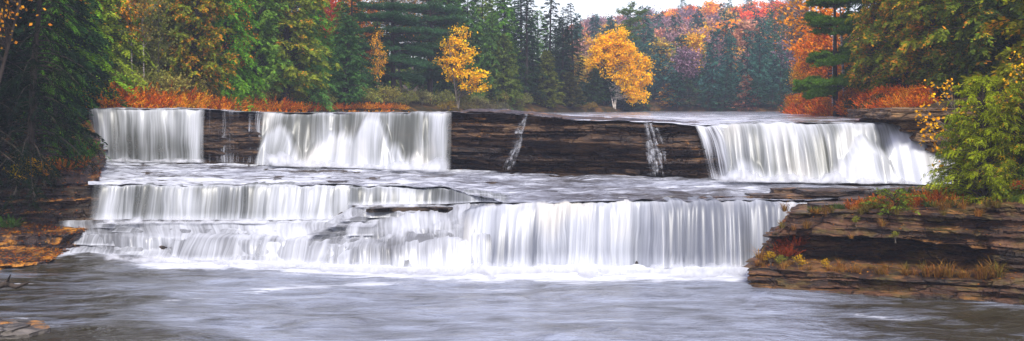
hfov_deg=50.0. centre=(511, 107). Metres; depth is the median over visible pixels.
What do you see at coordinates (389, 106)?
bracken
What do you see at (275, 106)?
bracken
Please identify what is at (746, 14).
red maple
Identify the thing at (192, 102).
bracken
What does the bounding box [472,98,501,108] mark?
shrub
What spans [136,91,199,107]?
bracken
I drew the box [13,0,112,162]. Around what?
hemlock
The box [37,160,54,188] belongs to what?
seedling
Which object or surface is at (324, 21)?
hemlock
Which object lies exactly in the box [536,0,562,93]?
spruce
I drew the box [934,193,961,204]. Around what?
fern
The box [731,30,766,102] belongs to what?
conifer
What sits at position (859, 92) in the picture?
bush
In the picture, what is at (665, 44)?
yellow birch
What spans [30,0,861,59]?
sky
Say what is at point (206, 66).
cedar
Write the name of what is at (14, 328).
rock slab
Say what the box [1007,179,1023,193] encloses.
shrub
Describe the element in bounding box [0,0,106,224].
hemlock
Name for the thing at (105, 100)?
bracken
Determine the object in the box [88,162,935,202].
shelf water
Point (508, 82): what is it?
cedar
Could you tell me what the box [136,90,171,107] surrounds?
bracken
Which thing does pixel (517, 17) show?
spruce
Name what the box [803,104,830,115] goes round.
bush
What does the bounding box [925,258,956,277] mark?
grass tuft
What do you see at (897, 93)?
bush
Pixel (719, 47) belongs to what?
bare tree
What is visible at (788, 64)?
conifer
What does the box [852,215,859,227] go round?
seedling
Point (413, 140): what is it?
waterfall
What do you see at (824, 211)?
grass tuft
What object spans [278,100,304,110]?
bracken
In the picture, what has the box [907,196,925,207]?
fern
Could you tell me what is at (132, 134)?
waterfall
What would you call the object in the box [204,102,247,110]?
bracken
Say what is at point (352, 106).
bracken
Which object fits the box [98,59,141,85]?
shrub
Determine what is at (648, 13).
conifer
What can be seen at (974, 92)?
hemlock
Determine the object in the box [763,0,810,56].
tree
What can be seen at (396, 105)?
bracken
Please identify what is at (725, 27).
conifer
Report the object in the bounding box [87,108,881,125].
river water
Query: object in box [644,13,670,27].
bare tree
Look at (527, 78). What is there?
spruce
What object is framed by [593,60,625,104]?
cedar
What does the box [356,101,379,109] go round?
bracken
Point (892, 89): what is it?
bush
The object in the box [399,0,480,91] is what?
white pine
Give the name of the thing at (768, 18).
conifer
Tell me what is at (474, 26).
hemlock
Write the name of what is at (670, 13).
orange maple
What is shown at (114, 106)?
bracken
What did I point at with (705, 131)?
waterfall
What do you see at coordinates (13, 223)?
fern
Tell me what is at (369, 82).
hemlock
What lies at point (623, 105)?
cedar
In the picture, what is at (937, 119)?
sapling
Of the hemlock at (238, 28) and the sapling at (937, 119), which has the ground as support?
the hemlock at (238, 28)
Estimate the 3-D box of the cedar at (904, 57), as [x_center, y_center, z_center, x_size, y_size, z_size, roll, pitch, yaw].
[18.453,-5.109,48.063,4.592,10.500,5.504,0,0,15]
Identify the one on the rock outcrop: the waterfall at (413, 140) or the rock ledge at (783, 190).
the rock ledge at (783, 190)
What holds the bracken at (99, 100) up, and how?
on the ground
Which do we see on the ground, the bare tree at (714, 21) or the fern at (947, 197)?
the bare tree at (714, 21)
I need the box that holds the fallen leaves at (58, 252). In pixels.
[0,117,105,264]
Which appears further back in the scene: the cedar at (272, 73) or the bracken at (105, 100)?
the cedar at (272, 73)
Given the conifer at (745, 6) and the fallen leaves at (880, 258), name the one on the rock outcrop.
the fallen leaves at (880, 258)
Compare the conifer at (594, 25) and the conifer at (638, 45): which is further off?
the conifer at (594, 25)
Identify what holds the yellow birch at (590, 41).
on the ground
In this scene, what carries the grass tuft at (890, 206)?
on the rock outcrop
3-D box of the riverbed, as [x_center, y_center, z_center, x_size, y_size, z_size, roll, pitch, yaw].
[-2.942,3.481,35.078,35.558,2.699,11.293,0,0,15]
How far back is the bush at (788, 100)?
74.31 m
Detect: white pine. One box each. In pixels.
[350,0,442,101]
[390,0,470,100]
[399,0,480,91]
[616,0,648,106]
[791,0,862,116]
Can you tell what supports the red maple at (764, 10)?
on the ground
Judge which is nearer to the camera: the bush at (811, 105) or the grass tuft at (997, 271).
the grass tuft at (997, 271)
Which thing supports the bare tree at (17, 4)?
on the ground
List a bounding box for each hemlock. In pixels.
[0,0,64,200]
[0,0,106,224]
[0,0,107,153]
[0,0,130,131]
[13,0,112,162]
[49,0,135,106]
[65,0,156,107]
[102,1,140,65]
[127,1,167,63]
[198,0,270,110]
[216,0,241,80]
[283,13,337,111]
[289,0,349,104]
[324,0,367,92]
[333,9,384,90]
[365,0,422,92]
[413,0,472,97]
[433,0,498,102]
[437,0,474,88]
[465,0,515,75]
[474,12,515,109]
[476,0,530,94]
[485,0,537,102]
[525,9,551,95]
[837,1,874,89]
[858,18,993,93]
[899,61,1009,94]
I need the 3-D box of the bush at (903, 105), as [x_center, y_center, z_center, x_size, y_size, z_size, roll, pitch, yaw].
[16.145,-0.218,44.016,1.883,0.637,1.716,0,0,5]
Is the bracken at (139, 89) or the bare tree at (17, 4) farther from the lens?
the bracken at (139, 89)
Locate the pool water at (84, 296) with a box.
[0,252,1023,340]
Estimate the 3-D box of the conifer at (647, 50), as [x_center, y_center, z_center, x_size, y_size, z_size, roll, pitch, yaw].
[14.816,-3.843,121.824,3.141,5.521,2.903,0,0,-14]
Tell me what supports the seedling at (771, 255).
on the rock outcrop
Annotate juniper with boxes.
[858,188,926,215]
[897,186,920,196]
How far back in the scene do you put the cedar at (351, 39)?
64.41 m
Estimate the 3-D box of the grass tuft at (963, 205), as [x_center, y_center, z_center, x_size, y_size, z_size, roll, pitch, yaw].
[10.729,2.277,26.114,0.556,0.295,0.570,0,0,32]
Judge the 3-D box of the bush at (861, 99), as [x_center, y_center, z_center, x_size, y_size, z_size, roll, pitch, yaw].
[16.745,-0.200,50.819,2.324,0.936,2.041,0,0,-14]
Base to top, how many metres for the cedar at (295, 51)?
7.672 m
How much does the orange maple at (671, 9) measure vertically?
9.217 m
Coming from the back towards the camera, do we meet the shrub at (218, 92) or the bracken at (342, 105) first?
the bracken at (342, 105)
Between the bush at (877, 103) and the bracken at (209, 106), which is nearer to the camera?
the bush at (877, 103)
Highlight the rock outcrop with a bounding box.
[741,185,1023,304]
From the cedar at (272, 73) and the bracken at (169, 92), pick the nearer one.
the bracken at (169, 92)
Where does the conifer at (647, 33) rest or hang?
on the ground
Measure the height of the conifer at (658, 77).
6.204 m
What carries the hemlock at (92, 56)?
on the ground
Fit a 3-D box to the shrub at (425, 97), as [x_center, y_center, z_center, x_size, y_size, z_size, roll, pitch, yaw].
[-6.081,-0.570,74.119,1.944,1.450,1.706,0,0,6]
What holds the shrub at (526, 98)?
on the ground
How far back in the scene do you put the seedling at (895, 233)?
26.20 m
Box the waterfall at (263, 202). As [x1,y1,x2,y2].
[94,181,356,223]
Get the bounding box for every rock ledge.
[76,108,723,178]
[366,206,452,211]
[697,196,804,201]
[745,193,876,199]
[770,187,865,192]
[793,188,924,195]
[807,201,853,209]
[838,197,888,201]
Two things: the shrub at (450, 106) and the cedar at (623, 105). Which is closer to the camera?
the shrub at (450, 106)
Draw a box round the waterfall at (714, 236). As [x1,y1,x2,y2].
[463,195,807,277]
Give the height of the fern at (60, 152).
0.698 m
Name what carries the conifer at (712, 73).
on the ground
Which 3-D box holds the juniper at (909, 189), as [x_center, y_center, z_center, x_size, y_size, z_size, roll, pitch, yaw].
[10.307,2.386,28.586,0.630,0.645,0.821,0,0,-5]
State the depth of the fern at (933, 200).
26.93 m
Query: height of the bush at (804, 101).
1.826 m
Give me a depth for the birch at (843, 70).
57.40 m
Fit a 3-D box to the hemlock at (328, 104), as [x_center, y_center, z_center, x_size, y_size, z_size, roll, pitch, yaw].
[-11.361,-2.451,60.734,3.368,5.729,3.469,0,0,-40]
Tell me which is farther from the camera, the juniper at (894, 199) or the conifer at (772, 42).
the conifer at (772, 42)
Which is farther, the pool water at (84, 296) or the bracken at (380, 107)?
the bracken at (380, 107)
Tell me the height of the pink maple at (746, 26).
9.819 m
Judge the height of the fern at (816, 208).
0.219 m
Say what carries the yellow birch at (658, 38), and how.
on the ground
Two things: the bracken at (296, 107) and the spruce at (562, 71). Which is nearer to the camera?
the bracken at (296, 107)
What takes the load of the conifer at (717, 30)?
on the ground
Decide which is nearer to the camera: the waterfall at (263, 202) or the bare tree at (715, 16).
the waterfall at (263, 202)
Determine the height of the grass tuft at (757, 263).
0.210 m
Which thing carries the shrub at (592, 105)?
on the ground
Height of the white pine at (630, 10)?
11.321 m
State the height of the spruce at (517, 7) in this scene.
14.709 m
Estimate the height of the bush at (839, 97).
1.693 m
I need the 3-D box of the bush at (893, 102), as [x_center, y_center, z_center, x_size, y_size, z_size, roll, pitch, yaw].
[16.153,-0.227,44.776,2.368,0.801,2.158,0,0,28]
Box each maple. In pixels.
[222,0,258,84]
[319,0,338,46]
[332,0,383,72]
[366,27,387,88]
[582,30,594,38]
[613,14,625,21]
[652,24,669,41]
[664,11,678,16]
[665,24,695,38]
[668,7,679,13]
[683,4,702,13]
[689,14,718,27]
[698,0,723,17]
[712,19,743,46]
[728,4,744,17]
[728,16,767,60]
[736,8,752,20]
[742,0,770,15]
[749,5,777,18]
[770,0,786,11]
[770,0,854,91]
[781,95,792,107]
[785,7,844,78]
[786,67,806,86]
[788,35,825,82]
[837,34,858,88]
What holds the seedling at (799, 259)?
on the rock outcrop
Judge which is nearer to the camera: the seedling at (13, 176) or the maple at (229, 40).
the seedling at (13, 176)
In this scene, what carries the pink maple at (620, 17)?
on the ground
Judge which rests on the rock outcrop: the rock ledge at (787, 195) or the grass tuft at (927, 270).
the grass tuft at (927, 270)
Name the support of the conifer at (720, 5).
on the ground
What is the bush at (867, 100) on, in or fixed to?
on the ground
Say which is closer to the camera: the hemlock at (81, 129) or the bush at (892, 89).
the hemlock at (81, 129)
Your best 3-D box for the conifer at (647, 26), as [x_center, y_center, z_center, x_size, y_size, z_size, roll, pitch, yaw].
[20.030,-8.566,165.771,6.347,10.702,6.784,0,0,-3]
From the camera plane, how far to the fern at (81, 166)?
36.34 m
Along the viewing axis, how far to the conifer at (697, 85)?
125.92 m
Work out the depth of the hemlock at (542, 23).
112.87 m
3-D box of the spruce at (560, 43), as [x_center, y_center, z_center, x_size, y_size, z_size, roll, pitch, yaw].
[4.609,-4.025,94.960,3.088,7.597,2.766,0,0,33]
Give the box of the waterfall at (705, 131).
[696,123,729,178]
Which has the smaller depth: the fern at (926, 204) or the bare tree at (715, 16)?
the fern at (926, 204)
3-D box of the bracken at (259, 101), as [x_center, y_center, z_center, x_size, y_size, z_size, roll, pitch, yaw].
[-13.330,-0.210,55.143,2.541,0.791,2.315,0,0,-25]
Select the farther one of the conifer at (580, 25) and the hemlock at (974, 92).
the conifer at (580, 25)
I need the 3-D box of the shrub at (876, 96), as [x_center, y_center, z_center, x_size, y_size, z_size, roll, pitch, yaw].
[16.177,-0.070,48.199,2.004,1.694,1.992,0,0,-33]
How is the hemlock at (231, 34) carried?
on the ground
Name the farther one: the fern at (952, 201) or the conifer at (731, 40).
the conifer at (731, 40)
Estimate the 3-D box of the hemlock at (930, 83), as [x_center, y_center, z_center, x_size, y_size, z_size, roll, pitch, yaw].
[22.183,-5.826,53.923,8.733,11.669,8.993,0,0,39]
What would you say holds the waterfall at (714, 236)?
on the pool water at (84, 296)
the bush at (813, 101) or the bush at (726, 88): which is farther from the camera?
the bush at (726, 88)
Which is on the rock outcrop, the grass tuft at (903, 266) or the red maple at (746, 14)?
the grass tuft at (903, 266)
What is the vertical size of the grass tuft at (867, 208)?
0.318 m
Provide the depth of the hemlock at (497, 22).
100.72 m
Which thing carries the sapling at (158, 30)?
on the ground
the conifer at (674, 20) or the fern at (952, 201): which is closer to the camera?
the fern at (952, 201)
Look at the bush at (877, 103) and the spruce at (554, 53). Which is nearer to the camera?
the bush at (877, 103)
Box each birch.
[111,0,160,78]
[127,0,171,82]
[428,24,491,107]
[567,52,593,83]
[580,25,655,108]
[580,34,598,47]
[598,20,627,39]
[645,34,662,42]
[649,37,675,86]
[677,28,708,91]
[693,22,714,35]
[718,46,746,75]
[720,8,739,20]
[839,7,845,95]
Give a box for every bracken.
[77,89,122,107]
[78,83,146,107]
[89,80,154,104]
[100,91,131,106]
[103,88,173,107]
[103,99,172,107]
[108,81,159,101]
[118,88,161,107]
[134,83,187,102]
[135,101,183,107]
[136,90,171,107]
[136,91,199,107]
[148,80,205,99]
[153,96,179,107]
[159,91,208,107]
[182,87,217,101]
[187,95,217,107]
[188,93,205,106]
[198,95,232,109]
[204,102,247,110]
[209,96,238,108]
[210,95,252,110]
[226,95,253,108]
[236,96,271,108]
[240,97,271,110]
[242,104,265,110]
[263,100,280,110]
[267,96,299,110]
[268,101,294,109]
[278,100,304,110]
[292,101,311,109]
[298,102,324,111]
[318,105,334,111]
[335,102,349,109]
[335,102,358,109]
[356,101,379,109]
[369,102,388,109]
[378,103,392,109]
[392,102,407,109]
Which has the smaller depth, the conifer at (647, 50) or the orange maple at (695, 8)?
the conifer at (647, 50)
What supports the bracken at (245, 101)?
on the ground
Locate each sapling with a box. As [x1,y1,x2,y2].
[130,0,179,71]
[915,75,975,170]
[1002,51,1023,114]
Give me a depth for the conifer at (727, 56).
123.54 m
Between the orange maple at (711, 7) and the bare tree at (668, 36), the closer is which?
the bare tree at (668, 36)
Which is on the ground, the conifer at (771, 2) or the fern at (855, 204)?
the conifer at (771, 2)
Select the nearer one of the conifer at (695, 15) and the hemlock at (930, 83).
the hemlock at (930, 83)
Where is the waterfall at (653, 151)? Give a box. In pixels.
[648,126,664,172]
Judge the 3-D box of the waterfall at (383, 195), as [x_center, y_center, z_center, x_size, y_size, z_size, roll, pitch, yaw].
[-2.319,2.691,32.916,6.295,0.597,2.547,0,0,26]
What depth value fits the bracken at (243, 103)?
53.09 m
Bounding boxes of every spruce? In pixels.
[331,0,380,101]
[366,0,399,90]
[406,1,441,91]
[498,1,521,77]
[508,0,541,95]
[509,0,525,59]
[510,0,551,103]
[520,15,544,102]
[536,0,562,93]
[547,19,564,66]
[551,32,559,96]
[553,6,576,101]
[553,18,576,98]
[555,3,595,105]
[836,3,860,92]
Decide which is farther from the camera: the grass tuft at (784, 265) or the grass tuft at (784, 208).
the grass tuft at (784, 208)
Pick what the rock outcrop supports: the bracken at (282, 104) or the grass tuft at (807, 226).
the grass tuft at (807, 226)
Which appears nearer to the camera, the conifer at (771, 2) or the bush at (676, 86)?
the bush at (676, 86)
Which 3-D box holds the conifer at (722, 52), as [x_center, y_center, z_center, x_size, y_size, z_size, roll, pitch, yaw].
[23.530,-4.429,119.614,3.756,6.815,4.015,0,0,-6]
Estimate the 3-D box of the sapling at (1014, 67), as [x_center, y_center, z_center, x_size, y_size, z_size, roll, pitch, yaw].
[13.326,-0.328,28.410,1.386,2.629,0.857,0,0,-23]
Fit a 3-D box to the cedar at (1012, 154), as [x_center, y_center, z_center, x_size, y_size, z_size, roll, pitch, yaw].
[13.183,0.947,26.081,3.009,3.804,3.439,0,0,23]
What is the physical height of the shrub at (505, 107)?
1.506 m
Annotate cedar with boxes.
[116,0,228,77]
[148,0,242,95]
[227,0,295,99]
[242,0,343,103]
[243,2,301,94]
[325,15,371,106]
[484,34,524,106]
[530,51,565,107]
[557,72,587,107]
[580,68,606,103]
[583,54,615,101]
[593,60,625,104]
[609,77,638,111]
[843,0,902,92]
[852,0,945,91]
[880,0,974,98]
[914,0,1010,97]
[918,115,992,199]
[920,75,1023,203]
[923,0,1023,94]
[933,0,1023,81]
[958,0,1023,141]
[963,81,1023,204]
[998,90,1023,201]
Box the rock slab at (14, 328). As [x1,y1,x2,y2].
[0,318,49,338]
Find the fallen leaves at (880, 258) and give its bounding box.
[762,187,1019,284]
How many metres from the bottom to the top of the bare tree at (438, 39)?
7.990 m
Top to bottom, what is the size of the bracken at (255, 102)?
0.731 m
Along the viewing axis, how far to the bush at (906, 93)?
45.93 m
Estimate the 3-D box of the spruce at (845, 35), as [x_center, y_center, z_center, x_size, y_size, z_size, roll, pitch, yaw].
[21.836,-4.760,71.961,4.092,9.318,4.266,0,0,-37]
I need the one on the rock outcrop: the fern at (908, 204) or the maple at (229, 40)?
the fern at (908, 204)
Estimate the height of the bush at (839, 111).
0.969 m
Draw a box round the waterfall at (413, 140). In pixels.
[256,111,448,171]
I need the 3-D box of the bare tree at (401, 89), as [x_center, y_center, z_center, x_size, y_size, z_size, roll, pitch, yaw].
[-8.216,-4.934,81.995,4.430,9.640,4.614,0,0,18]
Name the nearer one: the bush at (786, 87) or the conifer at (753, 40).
the bush at (786, 87)
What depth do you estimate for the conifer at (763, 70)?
114.24 m
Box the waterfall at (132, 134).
[91,107,201,162]
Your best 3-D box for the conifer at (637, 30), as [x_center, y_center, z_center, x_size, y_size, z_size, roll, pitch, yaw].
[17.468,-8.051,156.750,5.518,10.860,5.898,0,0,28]
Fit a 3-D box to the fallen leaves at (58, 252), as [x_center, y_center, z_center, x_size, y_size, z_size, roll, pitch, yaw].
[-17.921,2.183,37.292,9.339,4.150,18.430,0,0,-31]
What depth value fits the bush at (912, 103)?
42.99 m
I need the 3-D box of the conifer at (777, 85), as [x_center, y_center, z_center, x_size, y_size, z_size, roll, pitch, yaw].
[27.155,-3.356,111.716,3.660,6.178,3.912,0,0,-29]
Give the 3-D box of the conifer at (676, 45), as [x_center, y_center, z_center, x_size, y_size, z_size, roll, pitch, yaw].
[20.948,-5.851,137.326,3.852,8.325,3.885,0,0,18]
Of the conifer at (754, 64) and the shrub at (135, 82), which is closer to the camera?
the shrub at (135, 82)
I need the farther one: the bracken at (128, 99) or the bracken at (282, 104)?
the bracken at (282, 104)
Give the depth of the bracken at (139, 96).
47.78 m
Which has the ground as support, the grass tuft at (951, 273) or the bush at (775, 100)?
the bush at (775, 100)
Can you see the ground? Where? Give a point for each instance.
(430, 107)
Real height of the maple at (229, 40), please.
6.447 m
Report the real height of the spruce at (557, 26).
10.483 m
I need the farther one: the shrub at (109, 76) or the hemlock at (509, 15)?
the hemlock at (509, 15)
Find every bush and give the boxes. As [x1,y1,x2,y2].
[633,84,653,110]
[656,83,676,106]
[661,72,694,107]
[704,69,742,110]
[726,75,761,110]
[740,76,773,107]
[764,86,782,107]
[777,68,799,109]
[780,102,798,113]
[784,93,798,104]
[788,90,807,110]
[790,103,808,113]
[797,94,818,107]
[802,97,820,104]
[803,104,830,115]
[804,101,822,113]
[814,95,831,109]
[819,90,841,110]
[819,105,832,115]
[828,88,852,103]
[830,101,844,116]
[836,95,854,112]
[839,87,863,101]
[849,96,875,107]
[850,88,875,97]
[855,88,885,100]
[856,93,873,104]
[864,96,887,107]
[866,98,894,107]
[869,84,902,100]
[882,91,917,105]
[883,92,927,106]
[886,84,911,97]
[890,87,911,98]
[891,94,927,107]
[901,88,913,99]
[901,95,940,107]
[905,82,937,99]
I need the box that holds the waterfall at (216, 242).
[64,208,355,268]
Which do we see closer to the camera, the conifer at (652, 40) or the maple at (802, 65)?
the maple at (802, 65)
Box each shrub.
[81,65,124,87]
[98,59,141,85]
[114,67,148,86]
[127,71,166,95]
[128,63,176,91]
[155,69,193,96]
[183,71,213,97]
[208,84,231,98]
[246,85,270,102]
[263,87,284,101]
[277,86,313,101]
[302,84,330,102]
[316,92,337,103]
[356,86,382,104]
[371,84,402,104]
[392,88,418,104]
[411,89,434,104]
[430,89,456,105]
[436,101,456,110]
[452,94,475,105]
[459,100,483,109]
[469,94,489,103]
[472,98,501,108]
[489,89,511,105]
[492,102,510,108]
[512,105,525,110]
[514,92,533,106]
[584,102,597,110]
[839,92,866,116]
[854,91,893,107]
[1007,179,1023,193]
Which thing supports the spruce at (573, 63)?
on the ground
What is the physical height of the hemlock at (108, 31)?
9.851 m
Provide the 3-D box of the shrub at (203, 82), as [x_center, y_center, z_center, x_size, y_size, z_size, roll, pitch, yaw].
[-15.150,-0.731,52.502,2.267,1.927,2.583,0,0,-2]
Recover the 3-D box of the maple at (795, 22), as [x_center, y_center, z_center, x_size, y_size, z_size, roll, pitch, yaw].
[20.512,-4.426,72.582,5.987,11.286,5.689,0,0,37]
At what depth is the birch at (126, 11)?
49.07 m
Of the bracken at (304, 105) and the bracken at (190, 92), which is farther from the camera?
the bracken at (304, 105)
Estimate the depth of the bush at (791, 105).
68.73 m
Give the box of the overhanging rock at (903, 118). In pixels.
[847,107,1012,152]
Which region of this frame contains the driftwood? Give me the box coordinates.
[0,274,29,288]
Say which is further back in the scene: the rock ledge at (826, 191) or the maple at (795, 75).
the maple at (795, 75)
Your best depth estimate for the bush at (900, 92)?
46.81 m
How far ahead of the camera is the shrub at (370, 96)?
67.08 m
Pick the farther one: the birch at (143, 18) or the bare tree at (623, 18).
the bare tree at (623, 18)
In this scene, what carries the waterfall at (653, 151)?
on the rock ledge at (549, 143)
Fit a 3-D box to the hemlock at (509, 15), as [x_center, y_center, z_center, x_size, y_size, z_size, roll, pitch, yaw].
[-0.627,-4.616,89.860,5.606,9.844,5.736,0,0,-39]
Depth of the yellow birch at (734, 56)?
129.79 m
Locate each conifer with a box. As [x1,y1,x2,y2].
[573,13,590,88]
[586,14,607,40]
[588,17,601,37]
[604,22,615,36]
[605,19,615,38]
[630,15,645,53]
[632,5,654,87]
[632,40,650,92]
[636,15,653,50]
[638,48,657,93]
[642,6,651,23]
[642,43,673,99]
[647,37,667,91]
[648,46,677,102]
[649,11,665,35]
[660,14,683,85]
[665,35,699,88]
[666,27,694,89]
[676,68,706,92]
[677,0,686,13]
[688,17,705,28]
[691,11,708,76]
[692,41,721,91]
[696,32,728,102]
[698,28,722,81]
[710,36,746,97]
[712,12,738,60]
[714,36,741,90]
[717,2,729,14]
[719,37,733,92]
[727,0,733,11]
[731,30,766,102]
[732,9,739,22]
[739,0,754,19]
[739,21,785,91]
[739,30,766,88]
[744,6,791,80]
[745,23,775,96]
[745,36,766,91]
[752,9,759,24]
[752,15,769,44]
[759,44,793,100]
[764,34,785,84]
[765,19,784,71]
[766,11,776,30]
[767,0,776,9]
[773,26,799,93]
[773,33,787,89]
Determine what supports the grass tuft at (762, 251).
on the rock outcrop
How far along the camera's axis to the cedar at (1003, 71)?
33.33 m
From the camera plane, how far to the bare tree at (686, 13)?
213.46 m
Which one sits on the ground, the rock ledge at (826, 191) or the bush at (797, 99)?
the bush at (797, 99)
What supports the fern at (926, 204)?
on the rock outcrop
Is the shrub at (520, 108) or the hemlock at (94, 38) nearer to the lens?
the hemlock at (94, 38)
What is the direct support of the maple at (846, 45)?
on the ground
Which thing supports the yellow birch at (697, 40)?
on the ground
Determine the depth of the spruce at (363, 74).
68.61 m
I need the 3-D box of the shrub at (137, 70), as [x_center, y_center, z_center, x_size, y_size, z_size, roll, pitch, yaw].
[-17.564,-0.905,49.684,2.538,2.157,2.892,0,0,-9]
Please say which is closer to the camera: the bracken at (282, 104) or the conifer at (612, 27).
the bracken at (282, 104)
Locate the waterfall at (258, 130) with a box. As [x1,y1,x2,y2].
[221,110,259,162]
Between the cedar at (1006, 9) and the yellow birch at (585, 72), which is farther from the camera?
the yellow birch at (585, 72)
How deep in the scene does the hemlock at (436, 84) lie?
86.42 m
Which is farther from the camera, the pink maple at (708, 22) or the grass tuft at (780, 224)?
the pink maple at (708, 22)
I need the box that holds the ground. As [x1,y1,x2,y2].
[1,42,1016,184]
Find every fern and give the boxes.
[0,214,25,229]
[47,154,81,170]
[48,148,92,162]
[50,158,79,171]
[56,155,90,168]
[65,140,106,160]
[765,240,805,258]
[776,235,809,247]
[807,205,822,212]
[830,203,846,208]
[843,197,868,209]
[858,196,885,208]
[897,193,921,206]
[907,188,945,203]
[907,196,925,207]
[920,191,949,205]
[921,199,936,206]
[923,188,958,201]
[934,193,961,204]
[941,199,961,208]
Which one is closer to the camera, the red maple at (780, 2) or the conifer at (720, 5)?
the conifer at (720, 5)
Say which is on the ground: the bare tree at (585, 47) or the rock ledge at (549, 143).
the bare tree at (585, 47)
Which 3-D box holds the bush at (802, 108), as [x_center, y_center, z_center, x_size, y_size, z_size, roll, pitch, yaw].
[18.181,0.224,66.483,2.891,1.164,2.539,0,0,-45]
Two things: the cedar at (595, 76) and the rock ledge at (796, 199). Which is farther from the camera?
the cedar at (595, 76)
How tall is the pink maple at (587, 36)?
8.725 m
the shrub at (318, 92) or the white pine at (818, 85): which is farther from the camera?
the shrub at (318, 92)
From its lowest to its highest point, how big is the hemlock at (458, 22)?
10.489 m
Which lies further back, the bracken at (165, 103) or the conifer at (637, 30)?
the conifer at (637, 30)
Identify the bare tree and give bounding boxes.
[0,0,51,82]
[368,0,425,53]
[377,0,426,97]
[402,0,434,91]
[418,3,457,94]
[569,36,594,56]
[580,13,605,27]
[581,48,597,76]
[615,16,640,26]
[639,5,660,14]
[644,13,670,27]
[647,17,669,29]
[650,28,681,61]
[657,13,692,27]
[664,15,690,29]
[666,23,713,58]
[666,42,710,97]
[669,6,705,19]
[701,34,733,87]
[707,11,721,21]
[707,17,727,38]
[734,51,761,74]
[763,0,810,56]
[770,34,807,93]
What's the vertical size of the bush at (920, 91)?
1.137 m
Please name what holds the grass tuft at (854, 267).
on the rock outcrop
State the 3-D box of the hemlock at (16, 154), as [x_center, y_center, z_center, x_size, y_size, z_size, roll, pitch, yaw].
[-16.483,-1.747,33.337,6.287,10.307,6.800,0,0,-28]
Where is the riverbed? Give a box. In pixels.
[39,162,946,263]
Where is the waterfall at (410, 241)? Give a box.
[309,202,489,275]
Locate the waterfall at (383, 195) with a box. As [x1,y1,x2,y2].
[347,183,506,206]
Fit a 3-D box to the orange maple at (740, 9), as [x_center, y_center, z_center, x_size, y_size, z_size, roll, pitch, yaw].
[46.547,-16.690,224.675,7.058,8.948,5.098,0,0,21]
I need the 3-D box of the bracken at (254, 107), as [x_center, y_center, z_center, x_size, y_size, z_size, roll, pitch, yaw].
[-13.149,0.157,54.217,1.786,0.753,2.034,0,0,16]
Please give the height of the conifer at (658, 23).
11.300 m
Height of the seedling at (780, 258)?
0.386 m
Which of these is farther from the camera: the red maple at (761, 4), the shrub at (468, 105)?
the red maple at (761, 4)
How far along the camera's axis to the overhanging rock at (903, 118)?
34.42 m
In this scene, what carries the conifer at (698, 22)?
on the ground
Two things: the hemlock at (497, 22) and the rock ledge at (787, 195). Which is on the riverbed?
the rock ledge at (787, 195)
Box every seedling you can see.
[2,164,23,194]
[15,157,42,197]
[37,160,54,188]
[763,251,775,264]
[775,255,787,263]
[792,254,807,267]
[819,258,831,267]
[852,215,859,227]
[889,231,899,243]
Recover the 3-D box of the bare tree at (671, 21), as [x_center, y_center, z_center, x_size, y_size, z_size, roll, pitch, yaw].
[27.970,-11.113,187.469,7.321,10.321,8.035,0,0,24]
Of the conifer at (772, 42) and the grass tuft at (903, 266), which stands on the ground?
the conifer at (772, 42)
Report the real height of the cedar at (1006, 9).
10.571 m
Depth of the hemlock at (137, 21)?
55.03 m
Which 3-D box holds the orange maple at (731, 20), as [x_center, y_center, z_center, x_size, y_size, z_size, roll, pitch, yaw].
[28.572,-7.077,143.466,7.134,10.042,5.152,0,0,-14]
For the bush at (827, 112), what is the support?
on the ground
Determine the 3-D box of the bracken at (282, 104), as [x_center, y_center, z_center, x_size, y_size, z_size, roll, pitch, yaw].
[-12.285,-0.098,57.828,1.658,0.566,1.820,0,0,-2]
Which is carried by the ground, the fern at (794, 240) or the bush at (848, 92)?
the bush at (848, 92)
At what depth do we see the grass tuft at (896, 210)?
26.44 m
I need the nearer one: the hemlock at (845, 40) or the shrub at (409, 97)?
the hemlock at (845, 40)
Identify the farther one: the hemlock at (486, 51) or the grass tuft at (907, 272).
the hemlock at (486, 51)
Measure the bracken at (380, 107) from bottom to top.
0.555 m
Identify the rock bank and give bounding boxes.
[0,110,107,269]
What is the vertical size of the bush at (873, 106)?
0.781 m
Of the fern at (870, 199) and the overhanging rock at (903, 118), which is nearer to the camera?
the fern at (870, 199)
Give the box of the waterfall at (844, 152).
[720,121,954,184]
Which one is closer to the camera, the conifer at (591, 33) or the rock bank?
the rock bank
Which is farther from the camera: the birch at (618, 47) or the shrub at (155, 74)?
the birch at (618, 47)
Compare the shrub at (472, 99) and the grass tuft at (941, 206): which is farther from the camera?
the shrub at (472, 99)
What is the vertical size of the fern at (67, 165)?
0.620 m
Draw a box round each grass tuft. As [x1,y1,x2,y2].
[749,245,765,257]
[752,258,762,265]
[775,198,794,211]
[775,219,786,227]
[779,261,792,268]
[803,219,814,228]
[819,204,832,213]
[831,258,847,268]
[842,259,865,272]
[855,206,864,214]
[858,202,879,211]
[870,201,880,208]
[876,216,890,226]
[880,262,890,268]
[882,198,898,210]
[892,205,901,213]
[895,260,914,269]
[896,263,912,275]
[910,267,920,274]
[920,261,942,276]
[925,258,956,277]
[928,259,969,277]
[929,262,951,276]
[936,200,951,209]
[938,208,948,215]
[954,199,969,208]
[956,267,971,278]
[964,261,999,278]
[970,265,988,279]
[972,206,988,216]
[975,259,1008,277]
[989,259,1018,277]
[993,201,1004,207]
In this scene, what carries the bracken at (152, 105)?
on the ground
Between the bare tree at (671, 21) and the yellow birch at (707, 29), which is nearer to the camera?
the yellow birch at (707, 29)
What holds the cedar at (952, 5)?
on the ground
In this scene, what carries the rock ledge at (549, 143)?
on the riverbed
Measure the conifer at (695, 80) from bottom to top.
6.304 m

